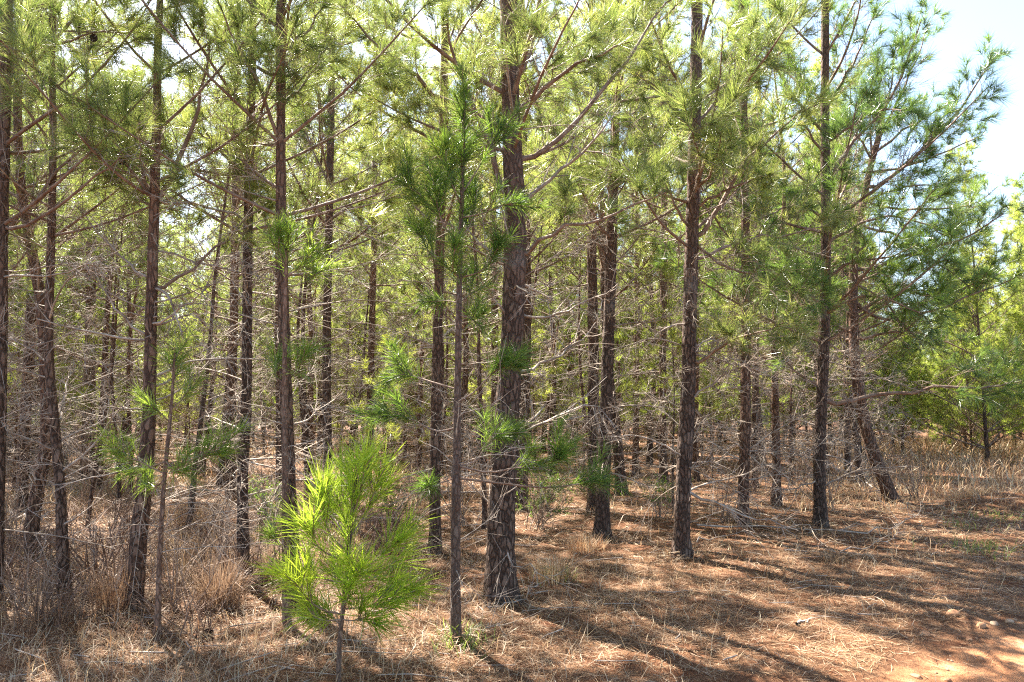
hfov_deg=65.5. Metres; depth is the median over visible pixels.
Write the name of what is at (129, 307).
pine tree
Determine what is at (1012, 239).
young pine
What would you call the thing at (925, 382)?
young pine
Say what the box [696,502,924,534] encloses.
fallen branch
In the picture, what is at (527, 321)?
pine tree
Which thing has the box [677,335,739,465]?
young pine
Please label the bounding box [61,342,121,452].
young pine
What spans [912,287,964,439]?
young pine
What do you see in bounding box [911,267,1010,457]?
young pine
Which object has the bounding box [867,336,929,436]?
young pine
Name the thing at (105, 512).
bare shrub
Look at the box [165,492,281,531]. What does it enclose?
bare shrub
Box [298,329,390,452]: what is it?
young pine
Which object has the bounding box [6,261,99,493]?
young pine
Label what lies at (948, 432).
bare shrub
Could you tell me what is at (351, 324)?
pine tree
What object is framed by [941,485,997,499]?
grass clump
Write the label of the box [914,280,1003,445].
young pine
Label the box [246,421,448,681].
pine sapling
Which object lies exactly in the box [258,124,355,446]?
pine tree
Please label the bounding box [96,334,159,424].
young pine
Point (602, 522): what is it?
pine tree
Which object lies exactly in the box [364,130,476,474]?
pine tree
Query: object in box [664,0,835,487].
pine tree
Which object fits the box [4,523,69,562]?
fallen branch
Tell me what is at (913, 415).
young pine
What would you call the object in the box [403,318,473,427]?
young pine
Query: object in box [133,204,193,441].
pine tree
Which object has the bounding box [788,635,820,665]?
grass clump
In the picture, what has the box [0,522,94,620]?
bare shrub
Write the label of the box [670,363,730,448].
young pine
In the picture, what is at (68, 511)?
bare shrub
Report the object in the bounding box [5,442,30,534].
bare shrub
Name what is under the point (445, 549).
needle drift
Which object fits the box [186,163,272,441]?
pine tree
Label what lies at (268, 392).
young pine
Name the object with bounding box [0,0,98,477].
pine tree
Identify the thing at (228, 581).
grass clump
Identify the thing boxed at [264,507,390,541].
bare shrub
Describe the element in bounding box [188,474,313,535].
clump
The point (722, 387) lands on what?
young pine
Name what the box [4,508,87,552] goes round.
bare shrub
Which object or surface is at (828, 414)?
pine tree
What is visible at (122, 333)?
pine tree
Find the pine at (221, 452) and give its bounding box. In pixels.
[78,318,284,640]
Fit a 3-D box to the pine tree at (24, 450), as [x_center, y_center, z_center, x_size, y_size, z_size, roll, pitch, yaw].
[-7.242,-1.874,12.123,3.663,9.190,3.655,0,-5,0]
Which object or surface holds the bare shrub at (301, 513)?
on the ground at (898, 658)
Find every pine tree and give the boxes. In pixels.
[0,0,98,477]
[0,0,212,558]
[0,0,217,595]
[0,0,265,593]
[0,0,369,611]
[5,111,83,482]
[6,0,98,461]
[6,0,146,515]
[6,2,85,458]
[6,154,84,475]
[7,1,122,456]
[7,95,98,402]
[8,29,196,489]
[8,80,75,397]
[18,9,165,481]
[20,0,444,585]
[21,0,501,606]
[37,17,166,476]
[60,73,213,466]
[65,62,168,452]
[96,219,163,418]
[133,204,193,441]
[135,105,303,487]
[139,148,275,479]
[156,216,198,437]
[157,1,364,500]
[161,150,304,468]
[169,1,382,514]
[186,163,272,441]
[206,180,256,432]
[220,79,384,473]
[229,198,384,627]
[240,0,425,519]
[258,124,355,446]
[267,70,382,456]
[287,0,431,482]
[300,0,596,555]
[313,14,432,432]
[317,98,383,442]
[319,0,734,605]
[342,115,429,448]
[351,9,462,433]
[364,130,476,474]
[383,39,554,493]
[397,84,555,469]
[416,0,607,510]
[437,1,557,478]
[469,152,539,445]
[471,0,687,512]
[481,77,627,474]
[490,61,625,451]
[501,125,570,441]
[522,0,746,540]
[531,0,695,495]
[531,15,617,457]
[531,91,626,433]
[532,0,860,558]
[571,31,686,473]
[602,0,735,483]
[615,0,727,464]
[617,122,682,444]
[618,0,753,481]
[624,0,882,528]
[641,99,766,450]
[645,0,1023,528]
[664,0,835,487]
[667,2,795,439]
[668,179,683,356]
[675,0,888,506]
[678,115,813,469]
[699,147,816,474]
[701,70,769,437]
[751,0,1023,503]
[764,102,893,452]
[773,148,796,437]
[791,86,938,482]
[791,138,907,471]
[792,37,915,436]
[803,122,884,449]
[974,247,1000,338]
[977,247,1006,333]
[980,242,1007,335]
[1007,227,1023,293]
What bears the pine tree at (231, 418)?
on the ground at (898, 658)
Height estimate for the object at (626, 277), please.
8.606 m
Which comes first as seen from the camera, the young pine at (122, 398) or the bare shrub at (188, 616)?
the bare shrub at (188, 616)
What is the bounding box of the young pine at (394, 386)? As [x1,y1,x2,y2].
[349,308,426,450]
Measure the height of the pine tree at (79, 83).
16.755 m
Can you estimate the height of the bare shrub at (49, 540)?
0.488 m
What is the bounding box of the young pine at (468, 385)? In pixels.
[427,315,490,451]
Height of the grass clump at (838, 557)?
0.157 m
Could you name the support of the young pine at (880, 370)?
on the ground at (898, 658)
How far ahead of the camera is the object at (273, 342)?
27.50 m
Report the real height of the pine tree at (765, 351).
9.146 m
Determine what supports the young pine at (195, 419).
on the ground at (898, 658)
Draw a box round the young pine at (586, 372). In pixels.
[543,302,630,450]
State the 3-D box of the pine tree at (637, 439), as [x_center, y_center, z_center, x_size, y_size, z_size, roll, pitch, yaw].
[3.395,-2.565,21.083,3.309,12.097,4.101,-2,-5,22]
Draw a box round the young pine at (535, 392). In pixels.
[484,333,558,427]
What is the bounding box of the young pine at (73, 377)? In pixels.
[31,305,137,482]
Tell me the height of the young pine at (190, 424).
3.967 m
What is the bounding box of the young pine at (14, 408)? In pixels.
[6,307,51,466]
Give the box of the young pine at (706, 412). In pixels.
[666,357,725,437]
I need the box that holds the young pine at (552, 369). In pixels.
[467,277,581,472]
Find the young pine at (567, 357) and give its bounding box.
[541,293,644,470]
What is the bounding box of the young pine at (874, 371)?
[829,245,935,443]
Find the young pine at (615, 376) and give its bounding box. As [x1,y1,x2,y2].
[572,276,648,443]
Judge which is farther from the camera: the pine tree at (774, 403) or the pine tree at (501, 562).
the pine tree at (774, 403)
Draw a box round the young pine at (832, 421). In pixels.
[796,357,870,459]
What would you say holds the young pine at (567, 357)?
on the ground at (898, 658)
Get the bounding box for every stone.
[909,673,921,678]
[919,631,930,635]
[943,677,950,681]
[945,609,959,616]
[976,622,985,628]
[977,656,984,661]
[990,621,998,625]
[1005,619,1013,623]
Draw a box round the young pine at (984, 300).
[927,246,1019,441]
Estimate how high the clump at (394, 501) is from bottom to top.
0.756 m
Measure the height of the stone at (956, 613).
0.061 m
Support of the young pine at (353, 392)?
on the ground at (898, 658)
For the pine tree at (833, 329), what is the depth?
33.15 m
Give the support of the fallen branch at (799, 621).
on the pine straw
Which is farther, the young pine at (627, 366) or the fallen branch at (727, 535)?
the young pine at (627, 366)
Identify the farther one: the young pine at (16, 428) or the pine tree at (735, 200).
the pine tree at (735, 200)
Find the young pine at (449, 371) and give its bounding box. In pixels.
[400,333,478,466]
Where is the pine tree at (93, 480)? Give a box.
[14,68,207,526]
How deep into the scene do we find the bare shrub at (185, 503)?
11.06 m
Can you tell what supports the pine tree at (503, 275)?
on the ground at (898, 658)
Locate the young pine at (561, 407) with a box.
[537,369,580,434]
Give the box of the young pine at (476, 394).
[430,335,490,451]
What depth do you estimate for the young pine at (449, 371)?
22.61 m
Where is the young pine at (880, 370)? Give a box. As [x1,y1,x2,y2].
[809,291,904,461]
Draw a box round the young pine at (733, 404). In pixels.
[722,382,768,421]
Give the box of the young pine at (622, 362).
[561,338,646,433]
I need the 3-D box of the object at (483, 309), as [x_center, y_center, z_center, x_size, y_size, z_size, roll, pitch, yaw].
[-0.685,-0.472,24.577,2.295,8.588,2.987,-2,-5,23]
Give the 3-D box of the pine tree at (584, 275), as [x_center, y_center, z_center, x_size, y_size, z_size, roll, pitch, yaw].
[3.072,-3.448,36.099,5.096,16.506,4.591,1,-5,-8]
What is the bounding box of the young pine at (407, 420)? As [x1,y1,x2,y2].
[353,346,427,464]
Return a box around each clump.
[0,544,107,642]
[63,550,151,614]
[147,511,243,587]
[152,494,228,528]
[169,544,269,612]
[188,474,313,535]
[230,541,281,581]
[353,647,377,680]
[356,479,416,523]
[521,552,581,585]
[559,531,609,553]
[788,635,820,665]
[818,547,847,563]
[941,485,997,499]
[961,454,1011,471]
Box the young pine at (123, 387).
[97,345,176,449]
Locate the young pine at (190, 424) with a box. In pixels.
[158,375,216,446]
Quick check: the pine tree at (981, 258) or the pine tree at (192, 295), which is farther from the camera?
the pine tree at (981, 258)
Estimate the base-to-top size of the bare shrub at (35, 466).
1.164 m
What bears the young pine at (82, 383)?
on the ground at (898, 658)
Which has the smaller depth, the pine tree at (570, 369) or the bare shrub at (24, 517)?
the bare shrub at (24, 517)
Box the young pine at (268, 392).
[252,311,299,427]
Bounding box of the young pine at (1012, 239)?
[972,196,1023,441]
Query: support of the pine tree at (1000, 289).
on the ground at (898, 658)
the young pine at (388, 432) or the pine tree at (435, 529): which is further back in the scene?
the young pine at (388, 432)
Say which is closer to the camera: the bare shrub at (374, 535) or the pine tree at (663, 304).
the bare shrub at (374, 535)
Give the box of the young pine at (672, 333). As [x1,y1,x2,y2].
[614,248,735,513]
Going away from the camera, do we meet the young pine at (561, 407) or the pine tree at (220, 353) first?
the pine tree at (220, 353)
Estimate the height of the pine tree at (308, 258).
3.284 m
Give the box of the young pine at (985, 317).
[922,267,997,440]
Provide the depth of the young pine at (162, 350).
42.87 m
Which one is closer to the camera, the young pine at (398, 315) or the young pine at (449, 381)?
the young pine at (398, 315)
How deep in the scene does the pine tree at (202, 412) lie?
10.86 m
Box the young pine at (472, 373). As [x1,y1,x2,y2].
[443,300,498,472]
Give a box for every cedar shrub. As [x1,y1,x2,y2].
[515,461,589,529]
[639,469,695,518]
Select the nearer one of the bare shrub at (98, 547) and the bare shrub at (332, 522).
the bare shrub at (98, 547)
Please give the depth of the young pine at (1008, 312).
24.22 m
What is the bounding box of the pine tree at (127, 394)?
[68,59,196,501]
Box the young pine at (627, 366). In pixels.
[619,287,709,457]
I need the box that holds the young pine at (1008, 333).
[1000,307,1020,433]
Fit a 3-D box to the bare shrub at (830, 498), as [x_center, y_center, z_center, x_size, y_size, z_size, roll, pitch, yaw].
[4.776,1.835,13.122,2.085,1.859,1.106,-5,-7,44]
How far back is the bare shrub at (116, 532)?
8.52 m
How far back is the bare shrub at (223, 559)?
7.59 m
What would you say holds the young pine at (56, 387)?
on the ground at (898, 658)
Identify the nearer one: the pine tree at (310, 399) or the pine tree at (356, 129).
the pine tree at (310, 399)
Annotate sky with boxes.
[12,0,1023,361]
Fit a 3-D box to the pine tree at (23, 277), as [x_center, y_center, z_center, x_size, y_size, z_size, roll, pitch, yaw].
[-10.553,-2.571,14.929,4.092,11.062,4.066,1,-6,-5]
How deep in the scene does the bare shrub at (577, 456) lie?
22.33 m
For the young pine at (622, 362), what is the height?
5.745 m
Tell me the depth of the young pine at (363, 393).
24.78 m
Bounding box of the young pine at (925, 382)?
[866,306,957,455]
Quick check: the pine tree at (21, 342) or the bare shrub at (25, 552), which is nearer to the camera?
the bare shrub at (25, 552)
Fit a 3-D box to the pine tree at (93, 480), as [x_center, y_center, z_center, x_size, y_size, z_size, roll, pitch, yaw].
[-5.475,-0.558,11.072,2.238,6.630,2.281,5,-7,-35]
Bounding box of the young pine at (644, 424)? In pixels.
[615,344,678,434]
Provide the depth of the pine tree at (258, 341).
20.98 m
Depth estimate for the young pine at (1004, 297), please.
47.02 m
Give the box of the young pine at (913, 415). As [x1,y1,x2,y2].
[873,362,933,433]
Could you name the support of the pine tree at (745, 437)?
on the ground at (898, 658)
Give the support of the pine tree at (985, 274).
on the ground at (898, 658)
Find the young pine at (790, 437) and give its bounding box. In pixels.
[719,227,864,484]
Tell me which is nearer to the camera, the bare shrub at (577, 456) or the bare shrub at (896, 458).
the bare shrub at (896, 458)
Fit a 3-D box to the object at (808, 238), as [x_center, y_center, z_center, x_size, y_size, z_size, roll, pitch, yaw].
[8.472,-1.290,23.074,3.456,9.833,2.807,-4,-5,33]
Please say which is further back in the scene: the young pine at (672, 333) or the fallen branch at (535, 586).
the young pine at (672, 333)
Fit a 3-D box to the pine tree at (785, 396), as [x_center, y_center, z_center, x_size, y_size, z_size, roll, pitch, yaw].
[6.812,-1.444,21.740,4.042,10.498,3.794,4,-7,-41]
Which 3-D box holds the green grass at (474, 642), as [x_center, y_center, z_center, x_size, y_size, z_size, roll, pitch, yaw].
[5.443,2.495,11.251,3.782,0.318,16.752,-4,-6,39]
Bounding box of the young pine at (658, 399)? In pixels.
[629,352,680,451]
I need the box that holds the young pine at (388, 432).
[332,330,430,491]
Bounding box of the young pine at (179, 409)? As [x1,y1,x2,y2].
[156,326,220,459]
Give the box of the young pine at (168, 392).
[135,274,257,473]
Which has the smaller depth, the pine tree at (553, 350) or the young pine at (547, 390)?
the pine tree at (553, 350)
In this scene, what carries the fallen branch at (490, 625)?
on the ground at (898, 658)
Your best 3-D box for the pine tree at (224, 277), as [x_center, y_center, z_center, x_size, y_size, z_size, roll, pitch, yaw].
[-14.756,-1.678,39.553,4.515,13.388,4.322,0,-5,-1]
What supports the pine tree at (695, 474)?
on the ground at (898, 658)
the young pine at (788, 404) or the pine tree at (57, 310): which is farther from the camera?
the young pine at (788, 404)
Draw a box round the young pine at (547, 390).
[530,308,579,423]
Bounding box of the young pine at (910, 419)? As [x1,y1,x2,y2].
[838,325,935,454]
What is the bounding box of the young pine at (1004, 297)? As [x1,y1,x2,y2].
[996,290,1021,434]
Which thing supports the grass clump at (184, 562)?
on the ground at (898, 658)
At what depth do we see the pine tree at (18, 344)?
26.79 m
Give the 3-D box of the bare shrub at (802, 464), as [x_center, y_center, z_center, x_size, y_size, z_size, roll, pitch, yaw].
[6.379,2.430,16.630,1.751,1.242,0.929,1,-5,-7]
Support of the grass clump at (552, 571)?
on the ground at (898, 658)
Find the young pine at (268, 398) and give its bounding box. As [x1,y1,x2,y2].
[252,307,319,438]
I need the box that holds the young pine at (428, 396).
[389,353,453,452]
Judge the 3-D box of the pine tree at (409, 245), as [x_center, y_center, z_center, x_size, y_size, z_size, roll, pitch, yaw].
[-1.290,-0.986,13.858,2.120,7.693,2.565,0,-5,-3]
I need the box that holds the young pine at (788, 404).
[759,348,814,445]
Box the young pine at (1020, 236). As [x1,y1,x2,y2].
[952,175,1023,441]
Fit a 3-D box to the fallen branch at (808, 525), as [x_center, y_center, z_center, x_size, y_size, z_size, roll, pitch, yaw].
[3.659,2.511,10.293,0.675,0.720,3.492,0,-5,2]
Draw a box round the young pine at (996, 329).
[971,316,1015,444]
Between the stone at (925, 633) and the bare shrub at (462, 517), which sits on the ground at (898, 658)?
the bare shrub at (462, 517)
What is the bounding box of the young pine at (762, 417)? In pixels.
[718,369,793,463]
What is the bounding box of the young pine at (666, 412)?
[639,330,679,448]
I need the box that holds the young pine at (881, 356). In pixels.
[811,246,921,460]
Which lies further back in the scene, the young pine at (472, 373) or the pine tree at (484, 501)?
the young pine at (472, 373)
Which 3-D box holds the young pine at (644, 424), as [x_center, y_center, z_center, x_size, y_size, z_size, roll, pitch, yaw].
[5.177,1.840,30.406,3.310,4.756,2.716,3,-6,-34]
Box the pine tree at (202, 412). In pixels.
[90,0,308,531]
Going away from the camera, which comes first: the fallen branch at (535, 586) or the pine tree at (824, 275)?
the fallen branch at (535, 586)
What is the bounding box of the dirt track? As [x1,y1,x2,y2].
[757,615,1023,681]
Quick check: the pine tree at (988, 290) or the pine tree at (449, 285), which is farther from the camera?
the pine tree at (988, 290)
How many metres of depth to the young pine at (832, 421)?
25.83 m
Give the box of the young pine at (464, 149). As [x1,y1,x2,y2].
[337,53,633,643]
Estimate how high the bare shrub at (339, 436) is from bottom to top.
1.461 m
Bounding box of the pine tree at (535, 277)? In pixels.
[478,86,598,411]
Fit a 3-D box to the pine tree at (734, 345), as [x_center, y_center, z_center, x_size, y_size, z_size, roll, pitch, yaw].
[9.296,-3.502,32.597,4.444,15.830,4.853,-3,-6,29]
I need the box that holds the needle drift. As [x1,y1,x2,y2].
[0,470,918,675]
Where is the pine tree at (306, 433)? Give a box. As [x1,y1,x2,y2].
[229,1,379,498]
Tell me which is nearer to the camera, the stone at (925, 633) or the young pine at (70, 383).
the stone at (925, 633)
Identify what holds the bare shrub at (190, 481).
on the ground at (898, 658)
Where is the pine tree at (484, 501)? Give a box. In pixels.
[392,4,596,528]
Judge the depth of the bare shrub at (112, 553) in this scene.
6.80 m
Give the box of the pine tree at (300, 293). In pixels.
[256,59,365,484]
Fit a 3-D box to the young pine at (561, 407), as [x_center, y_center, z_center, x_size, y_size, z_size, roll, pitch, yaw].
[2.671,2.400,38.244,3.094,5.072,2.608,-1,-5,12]
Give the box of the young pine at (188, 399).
[124,323,220,465]
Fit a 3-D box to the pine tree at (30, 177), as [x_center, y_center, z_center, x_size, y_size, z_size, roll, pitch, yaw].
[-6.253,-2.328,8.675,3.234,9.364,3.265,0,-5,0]
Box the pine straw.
[0,441,1023,681]
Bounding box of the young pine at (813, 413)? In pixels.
[792,358,838,438]
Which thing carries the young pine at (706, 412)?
on the ground at (898, 658)
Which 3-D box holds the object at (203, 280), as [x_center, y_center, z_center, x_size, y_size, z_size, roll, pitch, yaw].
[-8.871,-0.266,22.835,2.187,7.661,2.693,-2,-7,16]
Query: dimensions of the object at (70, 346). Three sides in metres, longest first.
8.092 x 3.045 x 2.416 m
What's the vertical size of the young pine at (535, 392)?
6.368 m
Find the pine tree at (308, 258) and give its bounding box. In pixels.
[229,198,384,627]
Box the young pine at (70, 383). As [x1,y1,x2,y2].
[7,341,98,418]
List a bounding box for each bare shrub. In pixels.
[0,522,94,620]
[0,536,151,610]
[0,560,190,639]
[1,508,203,599]
[3,513,154,578]
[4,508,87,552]
[4,511,189,590]
[4,517,96,563]
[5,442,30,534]
[5,500,83,537]
[10,484,125,526]
[15,438,52,482]
[33,500,163,579]
[42,493,172,532]
[50,475,235,540]
[53,503,212,560]
[62,394,120,506]
[72,575,252,640]
[95,505,258,614]
[97,522,316,581]
[145,522,331,587]
[149,509,301,560]
[151,486,234,521]
[152,443,234,512]
[155,499,272,537]
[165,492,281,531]
[184,481,263,564]
[197,514,279,546]
[243,560,348,598]
[261,499,337,532]
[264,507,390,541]
[300,527,415,573]
[301,502,341,524]
[302,487,431,553]
[320,501,398,530]
[332,414,351,454]
[357,413,490,525]
[375,495,475,526]
[385,410,428,468]
[397,429,468,506]
[569,426,585,469]
[569,427,612,490]
[693,447,805,522]
[699,423,738,477]
[749,439,783,493]
[751,395,868,510]
[780,429,846,485]
[860,428,933,498]
[880,444,929,476]
[938,411,956,449]
[964,415,996,456]
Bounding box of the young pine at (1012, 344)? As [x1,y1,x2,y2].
[998,292,1023,438]
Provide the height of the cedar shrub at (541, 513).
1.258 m
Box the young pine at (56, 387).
[6,270,81,457]
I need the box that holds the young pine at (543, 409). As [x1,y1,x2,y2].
[536,375,557,428]
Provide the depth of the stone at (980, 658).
5.38 m
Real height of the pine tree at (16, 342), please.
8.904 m
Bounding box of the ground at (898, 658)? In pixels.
[0,414,1023,681]
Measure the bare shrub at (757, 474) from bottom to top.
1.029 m
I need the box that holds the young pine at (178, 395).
[156,316,218,449]
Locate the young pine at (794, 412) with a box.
[765,362,815,445]
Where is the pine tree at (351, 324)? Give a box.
[312,217,390,459]
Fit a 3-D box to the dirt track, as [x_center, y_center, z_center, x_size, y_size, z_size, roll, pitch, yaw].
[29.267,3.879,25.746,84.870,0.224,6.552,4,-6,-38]
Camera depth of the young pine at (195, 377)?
29.56 m
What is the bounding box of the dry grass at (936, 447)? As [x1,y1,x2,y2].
[0,431,1023,681]
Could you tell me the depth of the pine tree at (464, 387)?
15.50 m
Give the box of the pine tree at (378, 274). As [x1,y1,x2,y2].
[315,160,411,464]
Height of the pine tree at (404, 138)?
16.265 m
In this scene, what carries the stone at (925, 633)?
on the pine straw
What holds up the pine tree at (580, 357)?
on the ground at (898, 658)
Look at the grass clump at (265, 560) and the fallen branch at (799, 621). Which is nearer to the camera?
the fallen branch at (799, 621)
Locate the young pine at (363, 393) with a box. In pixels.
[314,295,406,452]
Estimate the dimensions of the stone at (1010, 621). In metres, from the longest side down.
0.065 x 0.065 x 0.044 m
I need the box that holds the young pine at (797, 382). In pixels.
[721,277,841,459]
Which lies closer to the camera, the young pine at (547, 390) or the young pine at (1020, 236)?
the young pine at (1020, 236)
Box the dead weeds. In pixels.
[1,488,430,681]
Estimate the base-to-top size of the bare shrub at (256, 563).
0.595 m
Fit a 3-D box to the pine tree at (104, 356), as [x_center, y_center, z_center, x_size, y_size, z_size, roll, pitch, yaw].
[-8.392,-1.762,16.281,3.709,9.615,3.423,2,-5,-17]
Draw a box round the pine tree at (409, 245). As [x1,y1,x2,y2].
[372,71,495,445]
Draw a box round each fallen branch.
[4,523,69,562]
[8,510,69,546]
[466,566,543,633]
[488,551,592,607]
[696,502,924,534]
[696,513,768,541]
[736,507,835,552]
[795,616,828,624]
[840,515,933,551]
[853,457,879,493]
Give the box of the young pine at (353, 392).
[331,310,381,444]
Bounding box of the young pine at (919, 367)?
[900,318,939,439]
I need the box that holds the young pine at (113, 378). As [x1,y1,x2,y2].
[80,327,136,406]
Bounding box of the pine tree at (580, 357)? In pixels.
[530,100,621,467]
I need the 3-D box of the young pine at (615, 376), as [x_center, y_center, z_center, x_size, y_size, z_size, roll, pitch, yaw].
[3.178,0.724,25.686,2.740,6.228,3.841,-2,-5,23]
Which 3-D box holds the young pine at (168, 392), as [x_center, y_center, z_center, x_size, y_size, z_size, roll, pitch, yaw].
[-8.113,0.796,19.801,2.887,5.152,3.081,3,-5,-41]
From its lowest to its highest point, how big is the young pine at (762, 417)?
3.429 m
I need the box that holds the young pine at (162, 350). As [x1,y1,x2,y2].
[156,315,180,440]
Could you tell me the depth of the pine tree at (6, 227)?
6.62 m
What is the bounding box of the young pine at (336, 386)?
[293,318,366,428]
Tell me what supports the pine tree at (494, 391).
on the ground at (898, 658)
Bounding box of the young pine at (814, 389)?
[762,341,843,458]
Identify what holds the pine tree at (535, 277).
on the ground at (898, 658)
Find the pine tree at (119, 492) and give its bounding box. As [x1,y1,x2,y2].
[35,97,168,511]
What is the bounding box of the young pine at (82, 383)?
[58,314,111,445]
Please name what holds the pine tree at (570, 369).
on the ground at (898, 658)
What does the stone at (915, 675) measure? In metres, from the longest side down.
0.074 x 0.051 x 0.030 m
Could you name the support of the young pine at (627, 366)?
on the ground at (898, 658)
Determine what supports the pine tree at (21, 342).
on the ground at (898, 658)
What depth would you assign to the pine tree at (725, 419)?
15.24 m
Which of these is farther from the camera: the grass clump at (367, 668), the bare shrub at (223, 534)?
the bare shrub at (223, 534)
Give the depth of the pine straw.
6.77 m
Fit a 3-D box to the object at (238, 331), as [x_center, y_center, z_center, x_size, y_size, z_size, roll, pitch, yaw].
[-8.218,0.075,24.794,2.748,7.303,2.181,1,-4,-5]
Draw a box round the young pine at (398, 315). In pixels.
[346,282,448,468]
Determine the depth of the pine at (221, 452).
5.76 m
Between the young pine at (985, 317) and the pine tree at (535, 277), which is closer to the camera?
the pine tree at (535, 277)
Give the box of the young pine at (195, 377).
[160,285,238,427]
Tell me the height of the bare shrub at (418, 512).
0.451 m
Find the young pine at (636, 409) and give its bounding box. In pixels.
[565,296,704,478]
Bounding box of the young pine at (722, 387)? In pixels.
[669,297,765,476]
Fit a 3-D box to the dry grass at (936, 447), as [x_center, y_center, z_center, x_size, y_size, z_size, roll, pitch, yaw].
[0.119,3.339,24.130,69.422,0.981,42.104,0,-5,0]
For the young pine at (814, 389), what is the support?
on the ground at (898, 658)
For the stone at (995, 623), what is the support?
on the dirt track
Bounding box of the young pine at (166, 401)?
[140,361,185,429]
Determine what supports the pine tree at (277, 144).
on the ground at (898, 658)
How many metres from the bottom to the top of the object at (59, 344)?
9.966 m
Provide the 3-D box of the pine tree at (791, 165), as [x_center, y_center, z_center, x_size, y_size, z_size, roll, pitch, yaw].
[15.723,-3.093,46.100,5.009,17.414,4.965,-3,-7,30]
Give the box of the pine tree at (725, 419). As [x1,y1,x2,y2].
[698,202,789,490]
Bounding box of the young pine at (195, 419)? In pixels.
[160,370,223,456]
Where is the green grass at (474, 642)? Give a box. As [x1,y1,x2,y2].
[422,471,1023,658]
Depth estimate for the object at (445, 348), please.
28.94 m
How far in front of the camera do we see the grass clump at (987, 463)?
21.05 m
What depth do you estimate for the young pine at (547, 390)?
35.02 m
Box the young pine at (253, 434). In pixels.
[251,345,275,443]
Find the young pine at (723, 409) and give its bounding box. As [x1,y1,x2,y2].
[702,350,738,442]
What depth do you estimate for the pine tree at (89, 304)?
18.71 m
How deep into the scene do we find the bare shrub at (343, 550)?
7.74 m
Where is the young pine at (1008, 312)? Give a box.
[889,137,1023,462]
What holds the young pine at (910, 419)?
on the ground at (898, 658)
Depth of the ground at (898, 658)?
6.64 m
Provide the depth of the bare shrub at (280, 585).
6.79 m
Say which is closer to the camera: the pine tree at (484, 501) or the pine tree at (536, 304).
the pine tree at (484, 501)
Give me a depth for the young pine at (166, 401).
38.55 m

